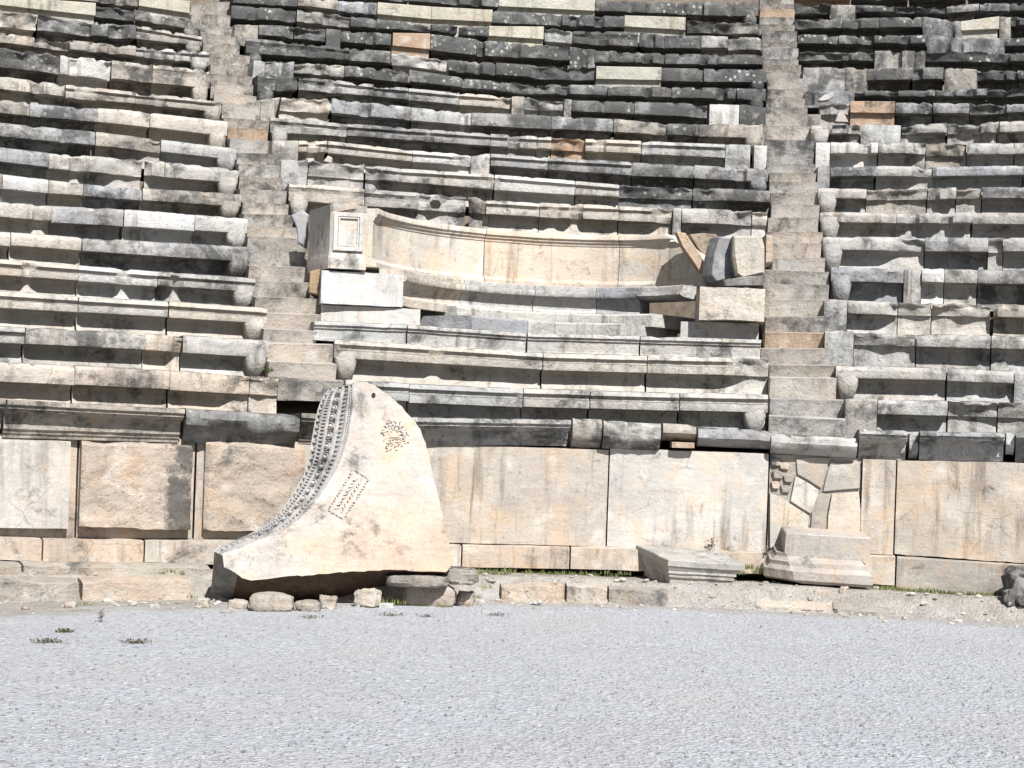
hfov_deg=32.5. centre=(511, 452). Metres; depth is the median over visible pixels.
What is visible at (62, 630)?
weed
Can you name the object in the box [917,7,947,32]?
seat block
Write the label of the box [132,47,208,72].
seat block
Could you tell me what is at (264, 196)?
stair step
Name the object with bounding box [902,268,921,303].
seat block
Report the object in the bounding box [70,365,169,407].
seat block
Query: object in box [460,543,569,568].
plinth stone
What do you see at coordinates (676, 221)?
seat block
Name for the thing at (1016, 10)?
seat block
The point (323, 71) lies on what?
seat block
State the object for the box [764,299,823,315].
stair step
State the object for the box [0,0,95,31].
seat block
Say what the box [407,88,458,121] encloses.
seat block
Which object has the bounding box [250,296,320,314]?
stair step
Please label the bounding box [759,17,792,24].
stair step
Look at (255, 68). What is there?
seat block
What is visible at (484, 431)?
cornice block
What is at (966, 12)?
seat block
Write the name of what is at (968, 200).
seat block
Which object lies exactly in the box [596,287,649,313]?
bench block
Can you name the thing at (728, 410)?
seat block
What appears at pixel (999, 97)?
seat block
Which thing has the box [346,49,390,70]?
seat block
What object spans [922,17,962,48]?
seat block
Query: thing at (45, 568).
kerb stone
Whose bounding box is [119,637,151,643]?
weed
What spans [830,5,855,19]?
seat block
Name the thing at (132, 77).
seat block
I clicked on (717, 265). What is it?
marble jamb
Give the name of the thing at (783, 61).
stair step
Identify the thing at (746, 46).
seat block
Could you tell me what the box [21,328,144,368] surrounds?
seat block
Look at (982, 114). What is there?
seat block
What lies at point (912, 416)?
seat block
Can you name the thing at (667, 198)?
seat block
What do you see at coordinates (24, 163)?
seat block
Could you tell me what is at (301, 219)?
upright slab
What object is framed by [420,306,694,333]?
footrest
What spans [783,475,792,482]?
rubble stone
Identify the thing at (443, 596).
stone
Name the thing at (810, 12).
seat block
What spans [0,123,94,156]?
seat block
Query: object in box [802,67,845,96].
seat block
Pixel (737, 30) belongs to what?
seat block
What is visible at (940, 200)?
seat block
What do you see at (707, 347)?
step block
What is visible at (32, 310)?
seat block
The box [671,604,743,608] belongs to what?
kerb stone
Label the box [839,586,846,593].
stone
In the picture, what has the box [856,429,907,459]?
cornice block
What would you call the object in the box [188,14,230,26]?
stair step
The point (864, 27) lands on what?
seat block
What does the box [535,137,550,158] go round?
seat block
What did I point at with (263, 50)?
seat block
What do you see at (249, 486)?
wall panel
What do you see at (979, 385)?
seat block
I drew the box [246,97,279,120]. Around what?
seat block
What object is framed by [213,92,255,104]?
stair step
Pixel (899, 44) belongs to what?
seat block
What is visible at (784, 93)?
stair step
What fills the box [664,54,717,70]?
seat block
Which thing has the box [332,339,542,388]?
seat block
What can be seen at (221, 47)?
stair step
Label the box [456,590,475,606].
stone
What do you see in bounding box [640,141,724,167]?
seat block
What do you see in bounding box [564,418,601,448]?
cornice block
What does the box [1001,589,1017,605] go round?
dark boulder
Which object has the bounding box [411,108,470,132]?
seat block
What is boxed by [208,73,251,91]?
stair step
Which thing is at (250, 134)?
stair step
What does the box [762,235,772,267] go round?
filler stone
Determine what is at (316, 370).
stair step
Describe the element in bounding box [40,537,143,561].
plinth stone
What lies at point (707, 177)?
seat block
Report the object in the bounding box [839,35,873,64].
seat block
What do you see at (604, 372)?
seat block
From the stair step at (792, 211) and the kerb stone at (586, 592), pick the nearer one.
the kerb stone at (586, 592)
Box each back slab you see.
[362,208,485,281]
[483,229,619,287]
[618,234,722,287]
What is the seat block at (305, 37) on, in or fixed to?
on the hillside
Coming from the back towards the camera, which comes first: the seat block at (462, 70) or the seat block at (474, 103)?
the seat block at (462, 70)
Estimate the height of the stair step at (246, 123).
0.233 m
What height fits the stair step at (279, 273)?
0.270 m
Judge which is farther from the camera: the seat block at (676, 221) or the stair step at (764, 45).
the stair step at (764, 45)
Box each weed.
[30,637,61,643]
[52,627,73,632]
[95,609,104,621]
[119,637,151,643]
[263,367,273,373]
[297,613,324,618]
[373,611,401,616]
[415,612,438,617]
[707,537,716,548]
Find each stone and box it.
[0,536,41,560]
[0,560,20,574]
[0,576,78,602]
[17,560,209,575]
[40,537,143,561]
[64,601,76,607]
[77,574,190,600]
[140,538,236,563]
[149,604,159,606]
[196,598,210,607]
[220,608,232,613]
[228,599,247,609]
[249,591,293,611]
[295,599,321,611]
[309,269,320,296]
[319,595,337,608]
[354,588,381,607]
[378,603,393,607]
[385,573,447,587]
[402,585,456,606]
[420,315,527,333]
[446,566,478,584]
[449,543,460,565]
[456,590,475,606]
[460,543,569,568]
[482,610,490,613]
[500,582,564,601]
[527,320,577,334]
[565,582,606,602]
[569,545,766,573]
[577,323,677,337]
[608,585,668,605]
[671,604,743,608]
[719,275,763,288]
[756,599,830,612]
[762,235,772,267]
[770,458,780,465]
[771,481,779,488]
[772,471,783,478]
[779,462,789,469]
[781,485,790,492]
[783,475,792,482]
[814,589,831,594]
[833,602,895,615]
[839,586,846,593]
[862,554,894,584]
[896,555,1023,594]
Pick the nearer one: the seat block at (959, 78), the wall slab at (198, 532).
the wall slab at (198, 532)
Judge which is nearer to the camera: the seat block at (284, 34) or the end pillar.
the end pillar
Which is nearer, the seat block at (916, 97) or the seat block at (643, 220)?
the seat block at (643, 220)
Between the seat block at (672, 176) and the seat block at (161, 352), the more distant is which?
the seat block at (672, 176)
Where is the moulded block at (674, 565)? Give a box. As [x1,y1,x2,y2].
[636,545,741,583]
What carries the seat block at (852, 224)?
on the seat block at (893, 253)
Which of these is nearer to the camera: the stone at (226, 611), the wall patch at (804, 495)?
the stone at (226, 611)
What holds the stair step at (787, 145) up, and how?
on the hillside
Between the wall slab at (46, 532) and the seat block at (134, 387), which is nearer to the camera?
the wall slab at (46, 532)
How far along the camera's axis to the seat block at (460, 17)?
28.19 m
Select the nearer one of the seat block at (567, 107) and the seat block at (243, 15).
the seat block at (567, 107)
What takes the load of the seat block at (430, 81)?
on the hillside
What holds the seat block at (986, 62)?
on the hillside
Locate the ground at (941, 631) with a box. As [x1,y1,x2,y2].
[0,564,1023,767]
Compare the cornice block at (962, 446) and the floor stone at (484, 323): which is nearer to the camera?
the cornice block at (962, 446)
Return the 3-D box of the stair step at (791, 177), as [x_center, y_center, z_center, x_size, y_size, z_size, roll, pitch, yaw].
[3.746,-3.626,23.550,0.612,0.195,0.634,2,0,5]
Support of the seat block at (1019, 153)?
on the seat block
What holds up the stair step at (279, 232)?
on the stair step at (267, 244)
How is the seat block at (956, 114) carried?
on the hillside
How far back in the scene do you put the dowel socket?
21.76 m
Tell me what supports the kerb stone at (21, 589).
on the ground at (941, 631)
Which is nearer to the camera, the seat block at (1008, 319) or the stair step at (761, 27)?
the seat block at (1008, 319)
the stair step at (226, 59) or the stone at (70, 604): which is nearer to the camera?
the stone at (70, 604)
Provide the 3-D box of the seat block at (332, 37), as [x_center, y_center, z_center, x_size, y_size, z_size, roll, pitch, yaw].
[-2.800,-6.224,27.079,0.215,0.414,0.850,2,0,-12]
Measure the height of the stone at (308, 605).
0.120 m
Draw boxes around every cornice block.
[0,399,5,425]
[0,399,184,442]
[177,408,299,445]
[289,413,315,443]
[411,417,570,445]
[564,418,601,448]
[600,420,660,450]
[661,423,695,441]
[693,427,777,449]
[767,434,856,457]
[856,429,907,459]
[905,433,917,459]
[918,431,1004,461]
[1003,433,1013,454]
[1015,433,1023,462]
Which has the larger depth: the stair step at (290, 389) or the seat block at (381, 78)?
the seat block at (381, 78)
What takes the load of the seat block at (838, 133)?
on the hillside
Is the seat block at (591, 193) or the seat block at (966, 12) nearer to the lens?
the seat block at (591, 193)
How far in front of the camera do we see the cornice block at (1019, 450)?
17.28 m
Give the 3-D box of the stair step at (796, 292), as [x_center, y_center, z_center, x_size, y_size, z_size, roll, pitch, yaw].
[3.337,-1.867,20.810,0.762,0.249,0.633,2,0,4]
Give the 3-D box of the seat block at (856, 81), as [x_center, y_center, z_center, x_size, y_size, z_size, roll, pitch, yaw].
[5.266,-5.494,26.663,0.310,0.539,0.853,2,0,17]
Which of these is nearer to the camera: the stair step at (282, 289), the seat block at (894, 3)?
the stair step at (282, 289)
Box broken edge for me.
[675,232,703,275]
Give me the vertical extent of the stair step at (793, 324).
0.252 m
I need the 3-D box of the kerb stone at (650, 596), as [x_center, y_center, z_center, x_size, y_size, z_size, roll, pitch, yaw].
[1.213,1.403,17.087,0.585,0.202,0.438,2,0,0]
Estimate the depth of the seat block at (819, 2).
29.72 m
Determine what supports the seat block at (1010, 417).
on the hillside
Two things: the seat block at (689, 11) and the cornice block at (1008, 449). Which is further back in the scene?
the seat block at (689, 11)
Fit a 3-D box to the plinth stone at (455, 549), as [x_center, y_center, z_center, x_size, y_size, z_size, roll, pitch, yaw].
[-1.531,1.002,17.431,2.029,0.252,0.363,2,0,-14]
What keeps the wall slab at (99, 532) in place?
on the plinth stone at (74, 549)
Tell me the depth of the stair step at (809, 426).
17.99 m
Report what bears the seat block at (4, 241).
on the seat block at (20, 276)
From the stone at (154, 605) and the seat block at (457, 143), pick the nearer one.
the stone at (154, 605)
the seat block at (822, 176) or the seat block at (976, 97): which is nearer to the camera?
the seat block at (822, 176)
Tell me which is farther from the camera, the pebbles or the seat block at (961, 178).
the seat block at (961, 178)
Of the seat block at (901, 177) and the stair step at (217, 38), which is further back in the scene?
the stair step at (217, 38)
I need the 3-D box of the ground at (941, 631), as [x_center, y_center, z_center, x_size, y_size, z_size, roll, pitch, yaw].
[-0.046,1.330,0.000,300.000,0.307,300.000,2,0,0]
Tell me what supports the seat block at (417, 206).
on the hillside
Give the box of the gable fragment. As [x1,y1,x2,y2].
[211,381,451,600]
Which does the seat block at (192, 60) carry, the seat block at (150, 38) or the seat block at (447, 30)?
the seat block at (150, 38)
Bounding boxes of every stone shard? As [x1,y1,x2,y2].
[323,156,332,162]
[816,93,833,102]
[834,112,847,123]
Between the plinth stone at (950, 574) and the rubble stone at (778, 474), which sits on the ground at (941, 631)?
the plinth stone at (950, 574)
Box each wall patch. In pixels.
[770,494,808,547]
[790,476,819,513]
[796,457,828,487]
[811,493,830,528]
[823,462,859,490]
[827,492,860,531]
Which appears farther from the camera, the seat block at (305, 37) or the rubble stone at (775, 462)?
the seat block at (305, 37)
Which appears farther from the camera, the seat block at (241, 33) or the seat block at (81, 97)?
the seat block at (241, 33)
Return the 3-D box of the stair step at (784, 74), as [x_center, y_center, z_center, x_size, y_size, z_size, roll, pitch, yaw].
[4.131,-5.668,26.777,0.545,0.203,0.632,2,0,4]
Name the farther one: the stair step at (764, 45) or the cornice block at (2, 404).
the stair step at (764, 45)
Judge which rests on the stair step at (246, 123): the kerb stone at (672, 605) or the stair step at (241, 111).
the stair step at (241, 111)
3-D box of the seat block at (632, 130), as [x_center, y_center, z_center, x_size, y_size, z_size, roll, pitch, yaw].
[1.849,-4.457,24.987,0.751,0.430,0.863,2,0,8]
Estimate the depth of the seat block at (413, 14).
28.07 m
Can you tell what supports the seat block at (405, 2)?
on the hillside
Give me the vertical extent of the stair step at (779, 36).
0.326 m
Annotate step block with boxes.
[310,321,406,343]
[405,325,525,351]
[525,333,639,355]
[638,336,760,358]
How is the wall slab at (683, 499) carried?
on the plinth stone at (605, 557)
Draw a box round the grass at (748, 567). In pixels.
[78,563,1001,607]
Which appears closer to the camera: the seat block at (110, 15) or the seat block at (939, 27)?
the seat block at (110, 15)
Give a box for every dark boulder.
[1001,565,1023,606]
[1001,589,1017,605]
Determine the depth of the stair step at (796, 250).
21.46 m
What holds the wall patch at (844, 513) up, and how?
attached to the wall slab at (790, 459)
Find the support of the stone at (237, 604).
on the ground at (941, 631)
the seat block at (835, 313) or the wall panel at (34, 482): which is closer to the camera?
the wall panel at (34, 482)
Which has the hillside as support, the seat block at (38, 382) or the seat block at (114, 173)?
the seat block at (38, 382)
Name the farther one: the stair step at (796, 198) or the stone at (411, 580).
the stair step at (796, 198)
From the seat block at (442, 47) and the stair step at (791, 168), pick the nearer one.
the stair step at (791, 168)
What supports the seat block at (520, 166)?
on the seat block at (526, 189)
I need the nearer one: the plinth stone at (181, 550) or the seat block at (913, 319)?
the plinth stone at (181, 550)
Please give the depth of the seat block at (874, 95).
25.49 m
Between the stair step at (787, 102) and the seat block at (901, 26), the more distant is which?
the seat block at (901, 26)
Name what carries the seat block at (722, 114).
on the seat block at (741, 134)
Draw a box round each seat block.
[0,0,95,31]
[0,10,36,36]
[0,33,34,52]
[0,48,59,83]
[0,77,64,105]
[0,100,29,124]
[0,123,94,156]
[0,147,48,178]
[0,174,2,189]
[0,175,47,205]
[0,202,51,234]
[0,232,9,259]
[0,259,78,295]
[0,291,77,330]
[0,326,24,362]
[0,362,74,402]
[6,232,81,264]
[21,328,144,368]
[26,104,96,131]
[31,38,69,55]
[36,14,90,41]
[45,154,142,189]
[46,180,82,206]
[48,206,123,240]
[55,55,110,88]
[61,0,137,22]
[62,85,134,109]
[66,40,135,61]
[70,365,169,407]
[74,297,167,334]
[75,265,157,300]
[78,238,250,277]
[81,184,141,209]
[86,22,135,46]
[92,108,149,137]
[92,132,160,172]
[95,7,134,24]
[107,60,151,96]
[119,210,194,243]
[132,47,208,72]
[132,93,221,120]
[135,0,189,18]
[135,10,199,40]
[136,26,202,52]
[139,188,240,217]
[141,334,181,370]
[144,160,164,188]
[146,113,227,146]
[149,65,209,99]
[154,271,255,306]
[159,140,236,170]
[164,163,237,193]
[165,301,266,339]
[166,371,249,411]
[179,335,268,376]
[192,215,247,246]
[227,0,297,10]
[227,6,295,26]
[231,24,257,53]
[244,38,348,66]
[246,61,264,78]
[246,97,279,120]
[247,376,278,413]
[252,75,297,100]
[258,25,293,43]
[264,61,293,77]
[267,117,346,155]
[268,140,297,162]
[271,159,307,190]
[275,98,329,121]
[285,183,364,224]
[290,27,325,46]
[293,63,343,91]
[295,0,337,25]
[297,10,349,31]
[298,78,372,113]
[298,141,326,162]
[306,161,364,188]
[323,29,340,47]
[328,141,412,177]
[331,98,410,128]
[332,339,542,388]
[336,1,376,18]
[340,31,390,50]
[342,66,407,87]
[343,380,408,411]
[345,124,489,155]
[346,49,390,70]
[350,17,376,32]
[354,0,408,18]
[364,189,465,225]
[365,166,399,190]
[372,87,407,106]
[375,2,431,32]
[377,20,430,44]
[388,33,429,66]
[391,53,448,86]
[399,169,493,209]
[406,384,522,418]
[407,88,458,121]
[408,0,498,11]
[409,70,462,94]
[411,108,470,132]
[412,151,470,172]
[430,25,457,43]
[430,34,476,62]
[431,7,492,36]
[447,60,494,80]
[458,26,488,41]
[458,93,511,113]
[462,79,532,97]
[468,154,489,173]
[468,197,488,228]
[470,113,550,137]
[477,40,511,64]
[486,26,543,46]
[486,200,539,232]
[488,134,536,156]
[489,154,547,185]
[492,11,561,44]
[493,63,534,84]
[494,175,574,205]
[498,0,594,16]
[511,96,524,114]
[512,43,568,68]
[520,388,589,419]
[524,97,563,116]
[532,66,595,86]
[532,84,606,102]
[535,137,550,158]
[538,203,618,234]
[540,353,646,391]
[544,29,572,61]
[546,158,631,185]
[548,116,612,140]
[550,138,584,159]
[560,14,623,33]
[563,99,571,116]
[569,47,596,68]
[571,31,637,53]
[571,100,633,132]
[575,181,618,207]
[584,139,640,162]
[587,391,678,423]
[593,66,661,87]
[594,1,645,17]
[595,51,609,65]
[604,86,671,103]
[608,51,634,66]
[614,119,667,144]
[617,206,671,234]
[618,185,691,209]
[622,15,685,47]
[631,163,693,195]
[632,102,706,124]
[634,52,664,67]
[639,32,668,54]
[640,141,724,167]
[644,2,703,34]
[644,355,768,394]
[661,68,702,88]
[662,35,700,55]
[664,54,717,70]
[667,124,698,142]
[669,87,736,111]
[671,208,681,235]
[677,392,767,430]
[681,208,751,237]
[687,20,718,35]
[693,188,769,217]
[694,165,767,190]
[697,124,762,157]
[699,36,727,56]
[701,2,758,23]
[701,69,765,89]
[706,104,738,124]
[715,22,757,38]
[715,54,763,70]
[724,144,749,169]
[726,37,760,55]
[734,88,765,119]
[740,105,769,125]
[750,212,766,236]
[752,145,766,168]
[793,18,841,49]
[794,0,849,15]
[794,4,829,19]
[797,34,838,54]
[798,51,841,71]
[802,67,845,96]
[803,91,854,115]
[810,125,859,146]
[813,142,829,167]
[815,166,829,189]
[817,102,849,126]
[817,188,866,222]
[819,212,896,238]
[821,237,924,276]
[823,299,846,331]
[824,331,853,365]
[829,142,877,178]
[829,166,875,189]
[829,267,903,303]
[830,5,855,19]
[835,365,945,400]
[839,18,879,37]
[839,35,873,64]
[840,52,873,82]
[844,399,876,437]
[846,67,868,92]
[846,300,897,333]
[849,101,894,138]
[851,0,907,7]
[853,333,915,366]
[854,90,897,107]
[856,5,893,20]
[861,124,900,144]
[865,188,926,214]
[867,67,911,91]
[873,35,925,66]
[874,51,914,81]
[876,166,932,189]
[876,400,947,437]
[877,142,925,168]
[878,17,921,36]
[894,7,916,19]
[894,90,935,115]
[895,103,932,127]
[896,212,971,244]
[897,302,931,340]
[900,123,946,155]
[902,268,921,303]
[909,0,965,9]
[912,67,943,90]
[915,51,925,68]
[916,334,990,373]
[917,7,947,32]
[921,268,943,310]
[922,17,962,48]
[924,237,987,279]
[925,143,966,168]
[926,51,1010,82]
[926,187,955,213]
[927,35,961,52]
[931,303,990,335]
[932,166,1023,199]
[933,89,986,116]
[933,103,969,137]
[942,4,978,21]
[943,269,976,304]
[944,68,979,90]
[947,124,979,156]
[947,368,1013,405]
[947,400,997,431]
[955,188,981,223]
[961,16,998,38]
[962,37,1005,54]
[967,143,1013,166]
[968,0,1023,18]
[970,103,1006,135]
[972,212,1023,245]
[977,70,1018,102]
[977,270,1023,312]
[978,122,998,142]
[980,3,1011,32]
[982,187,1023,212]
[987,88,1023,105]
[987,238,1002,269]
[991,335,1023,375]
[993,304,1023,336]
[997,121,1023,156]
[997,402,1023,445]
[999,17,1012,38]
[1003,238,1023,270]
[1004,38,1023,53]
[1007,104,1023,121]
[1010,3,1023,17]
[1010,53,1023,72]
[1011,17,1023,38]
[1014,143,1023,178]
[1014,371,1023,402]
[1018,70,1023,88]
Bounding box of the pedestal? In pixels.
[761,526,873,587]
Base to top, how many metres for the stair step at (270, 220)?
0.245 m
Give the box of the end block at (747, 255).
[730,236,763,278]
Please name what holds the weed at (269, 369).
on the seat block at (262, 397)
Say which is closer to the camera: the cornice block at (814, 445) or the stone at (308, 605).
the stone at (308, 605)
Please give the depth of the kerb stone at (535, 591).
16.81 m
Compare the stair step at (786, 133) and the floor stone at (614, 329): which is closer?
the floor stone at (614, 329)
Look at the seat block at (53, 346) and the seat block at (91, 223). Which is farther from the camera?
the seat block at (91, 223)
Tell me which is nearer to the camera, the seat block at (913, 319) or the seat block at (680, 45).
the seat block at (913, 319)
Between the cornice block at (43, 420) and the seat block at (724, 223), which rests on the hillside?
the seat block at (724, 223)
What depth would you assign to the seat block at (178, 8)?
26.57 m
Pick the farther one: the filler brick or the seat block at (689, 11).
the seat block at (689, 11)
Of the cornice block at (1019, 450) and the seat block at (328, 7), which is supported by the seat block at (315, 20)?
the seat block at (328, 7)
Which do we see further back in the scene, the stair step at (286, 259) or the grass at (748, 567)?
the stair step at (286, 259)
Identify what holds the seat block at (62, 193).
on the seat block at (91, 223)
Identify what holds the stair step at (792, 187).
on the stair step at (796, 198)
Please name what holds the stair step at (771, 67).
on the stair step at (784, 74)
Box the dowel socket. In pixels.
[430,200,440,208]
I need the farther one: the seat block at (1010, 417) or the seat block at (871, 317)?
the seat block at (871, 317)
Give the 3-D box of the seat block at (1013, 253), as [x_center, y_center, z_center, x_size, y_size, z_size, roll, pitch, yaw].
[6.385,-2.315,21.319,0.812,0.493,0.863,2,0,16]
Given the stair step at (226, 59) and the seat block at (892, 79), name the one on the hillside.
the seat block at (892, 79)
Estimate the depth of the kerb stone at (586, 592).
16.86 m
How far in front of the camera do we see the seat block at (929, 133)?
24.35 m
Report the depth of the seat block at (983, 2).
29.21 m
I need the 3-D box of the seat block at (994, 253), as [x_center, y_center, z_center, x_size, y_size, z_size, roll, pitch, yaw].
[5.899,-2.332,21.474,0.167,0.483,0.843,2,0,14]
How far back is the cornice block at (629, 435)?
17.61 m
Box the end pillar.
[307,203,366,273]
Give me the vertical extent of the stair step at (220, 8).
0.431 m
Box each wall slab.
[0,433,76,537]
[74,438,194,538]
[192,441,310,538]
[426,445,608,545]
[606,449,768,551]
[766,453,861,548]
[860,459,895,554]
[894,460,1023,562]
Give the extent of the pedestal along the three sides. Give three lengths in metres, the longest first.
1.046 x 0.703 x 0.483 m
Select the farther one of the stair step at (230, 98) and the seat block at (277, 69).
the seat block at (277, 69)
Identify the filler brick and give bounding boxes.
[670,442,694,447]
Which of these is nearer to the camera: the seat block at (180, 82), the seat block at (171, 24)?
the seat block at (180, 82)
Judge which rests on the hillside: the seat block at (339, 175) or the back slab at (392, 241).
the seat block at (339, 175)
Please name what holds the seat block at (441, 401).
on the cornice block at (484, 431)
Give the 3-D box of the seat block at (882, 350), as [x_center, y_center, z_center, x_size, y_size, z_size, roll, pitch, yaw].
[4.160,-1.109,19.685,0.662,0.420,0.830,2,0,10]
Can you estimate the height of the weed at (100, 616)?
0.118 m
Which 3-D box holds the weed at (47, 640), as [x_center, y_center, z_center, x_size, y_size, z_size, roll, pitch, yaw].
[-3.288,1.331,12.382,0.263,0.057,0.223,2,0,0]
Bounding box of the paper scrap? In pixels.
[531,600,541,604]
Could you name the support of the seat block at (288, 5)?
on the seat block at (243, 15)
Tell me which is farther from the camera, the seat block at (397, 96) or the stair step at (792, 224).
the seat block at (397, 96)
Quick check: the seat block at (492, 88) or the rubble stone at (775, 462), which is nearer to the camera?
the rubble stone at (775, 462)
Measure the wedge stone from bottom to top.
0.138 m
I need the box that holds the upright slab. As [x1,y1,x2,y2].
[292,210,309,248]
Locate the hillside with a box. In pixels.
[13,0,1022,585]
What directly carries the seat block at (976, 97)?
on the hillside
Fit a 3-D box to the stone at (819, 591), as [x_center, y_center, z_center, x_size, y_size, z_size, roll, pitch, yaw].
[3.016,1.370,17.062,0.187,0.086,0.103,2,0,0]
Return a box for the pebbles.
[0,573,1023,627]
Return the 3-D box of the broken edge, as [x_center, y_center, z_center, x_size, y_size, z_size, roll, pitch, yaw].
[2.119,-2.285,20.530,0.434,0.546,0.220,2,0,0]
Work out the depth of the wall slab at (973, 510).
17.43 m
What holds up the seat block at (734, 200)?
on the hillside
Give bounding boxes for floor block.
[320,305,419,325]
[680,321,758,339]
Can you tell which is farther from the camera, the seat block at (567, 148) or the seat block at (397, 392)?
the seat block at (567, 148)
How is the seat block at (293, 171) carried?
on the seat block at (307, 199)
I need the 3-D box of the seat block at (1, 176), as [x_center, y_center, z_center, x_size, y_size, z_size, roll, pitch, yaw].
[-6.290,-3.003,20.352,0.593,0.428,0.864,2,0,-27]
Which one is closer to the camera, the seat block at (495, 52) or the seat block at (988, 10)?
the seat block at (495, 52)
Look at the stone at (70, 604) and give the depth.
15.01 m
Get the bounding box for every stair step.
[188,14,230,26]
[189,2,229,14]
[199,24,231,35]
[199,33,234,44]
[202,42,239,54]
[205,64,247,75]
[208,51,249,65]
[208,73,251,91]
[209,80,252,100]
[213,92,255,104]
[220,103,259,119]
[220,118,269,133]
[225,128,267,144]
[225,138,269,153]
[234,164,279,177]
[234,189,286,203]
[235,153,274,164]
[236,177,281,189]
[237,202,288,215]
[237,214,292,226]
[243,236,305,251]
[244,265,309,282]
[246,226,297,237]
[249,251,307,266]
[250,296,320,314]
[253,281,309,297]
[259,328,316,343]
[264,360,336,379]
[265,312,321,329]
[267,342,333,362]
[275,377,343,401]
[752,114,820,126]
[756,24,794,38]
[758,0,793,14]
[758,9,794,24]
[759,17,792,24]
[760,42,796,55]
[760,126,810,145]
[760,284,828,299]
[760,316,824,338]
[760,348,824,363]
[761,3,793,8]
[761,30,796,41]
[761,48,798,58]
[762,64,800,71]
[762,332,824,347]
[763,269,828,284]
[764,59,798,64]
[764,71,802,88]
[764,98,804,107]
[764,139,813,151]
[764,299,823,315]
[765,78,803,91]
[765,89,803,99]
[765,232,822,246]
[766,107,807,113]
[766,151,813,164]
[766,164,815,176]
[766,218,818,231]
[767,376,836,398]
[767,397,844,418]
[768,173,815,183]
[768,182,817,192]
[768,258,824,271]
[768,364,835,376]
[768,415,845,437]
[769,193,817,209]
[769,204,819,217]
[773,243,820,257]
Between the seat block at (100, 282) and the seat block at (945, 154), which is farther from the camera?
the seat block at (945, 154)
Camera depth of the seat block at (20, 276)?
18.59 m
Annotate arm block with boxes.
[314,270,403,307]
[695,287,764,324]
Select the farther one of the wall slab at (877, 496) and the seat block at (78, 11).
the seat block at (78, 11)
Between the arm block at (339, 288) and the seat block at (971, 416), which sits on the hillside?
the seat block at (971, 416)
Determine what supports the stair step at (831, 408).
on the stair step at (809, 426)
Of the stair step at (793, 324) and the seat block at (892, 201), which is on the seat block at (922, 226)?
the seat block at (892, 201)
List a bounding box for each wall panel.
[0,439,70,528]
[77,441,192,529]
[202,441,304,530]
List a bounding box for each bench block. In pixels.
[379,268,465,312]
[459,279,534,311]
[532,285,596,313]
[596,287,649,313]
[636,285,698,302]
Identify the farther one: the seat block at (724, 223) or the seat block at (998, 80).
the seat block at (998, 80)
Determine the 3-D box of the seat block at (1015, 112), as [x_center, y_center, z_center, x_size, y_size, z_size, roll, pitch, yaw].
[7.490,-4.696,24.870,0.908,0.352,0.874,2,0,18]
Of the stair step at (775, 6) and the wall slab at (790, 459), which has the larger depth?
the stair step at (775, 6)
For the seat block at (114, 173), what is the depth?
21.29 m
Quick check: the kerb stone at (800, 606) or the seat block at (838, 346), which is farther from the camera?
the seat block at (838, 346)
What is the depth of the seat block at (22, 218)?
19.70 m
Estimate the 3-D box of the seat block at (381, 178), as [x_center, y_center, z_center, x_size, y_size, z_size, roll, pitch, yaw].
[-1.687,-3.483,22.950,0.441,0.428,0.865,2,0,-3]
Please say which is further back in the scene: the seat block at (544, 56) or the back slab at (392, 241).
the seat block at (544, 56)
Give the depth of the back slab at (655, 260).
20.99 m
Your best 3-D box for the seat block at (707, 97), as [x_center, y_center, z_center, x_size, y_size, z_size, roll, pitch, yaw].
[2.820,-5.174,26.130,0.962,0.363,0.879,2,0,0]
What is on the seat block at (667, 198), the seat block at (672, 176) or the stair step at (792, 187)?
the seat block at (672, 176)
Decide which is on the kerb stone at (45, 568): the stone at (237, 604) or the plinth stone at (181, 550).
the plinth stone at (181, 550)
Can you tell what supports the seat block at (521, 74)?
on the hillside
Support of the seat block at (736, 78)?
on the hillside
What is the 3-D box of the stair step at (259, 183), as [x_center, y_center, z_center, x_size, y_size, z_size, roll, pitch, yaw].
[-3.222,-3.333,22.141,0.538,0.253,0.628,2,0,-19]
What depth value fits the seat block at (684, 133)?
24.53 m
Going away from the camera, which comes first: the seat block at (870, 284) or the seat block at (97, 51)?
the seat block at (870, 284)
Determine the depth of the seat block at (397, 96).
25.00 m
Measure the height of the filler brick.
0.063 m
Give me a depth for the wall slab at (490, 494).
17.64 m
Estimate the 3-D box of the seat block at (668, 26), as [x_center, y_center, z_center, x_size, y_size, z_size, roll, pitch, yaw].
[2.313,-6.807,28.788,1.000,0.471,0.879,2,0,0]
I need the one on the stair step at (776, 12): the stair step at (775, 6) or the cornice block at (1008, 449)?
the stair step at (775, 6)
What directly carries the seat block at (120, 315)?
on the seat block at (53, 346)
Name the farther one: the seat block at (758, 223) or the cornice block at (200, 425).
the seat block at (758, 223)
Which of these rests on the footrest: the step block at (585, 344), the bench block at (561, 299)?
the bench block at (561, 299)
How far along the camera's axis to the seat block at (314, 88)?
24.90 m
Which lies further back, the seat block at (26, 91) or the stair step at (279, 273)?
the seat block at (26, 91)
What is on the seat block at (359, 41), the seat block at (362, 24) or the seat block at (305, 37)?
the seat block at (362, 24)
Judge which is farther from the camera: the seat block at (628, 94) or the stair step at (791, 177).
the seat block at (628, 94)
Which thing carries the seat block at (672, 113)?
on the hillside
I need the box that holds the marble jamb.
[702,237,733,282]
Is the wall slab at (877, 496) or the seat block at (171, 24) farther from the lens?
the seat block at (171, 24)
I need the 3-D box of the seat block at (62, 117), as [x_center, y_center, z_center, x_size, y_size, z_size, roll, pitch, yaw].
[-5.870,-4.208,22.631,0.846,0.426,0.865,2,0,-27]
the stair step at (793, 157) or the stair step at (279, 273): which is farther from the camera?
the stair step at (793, 157)

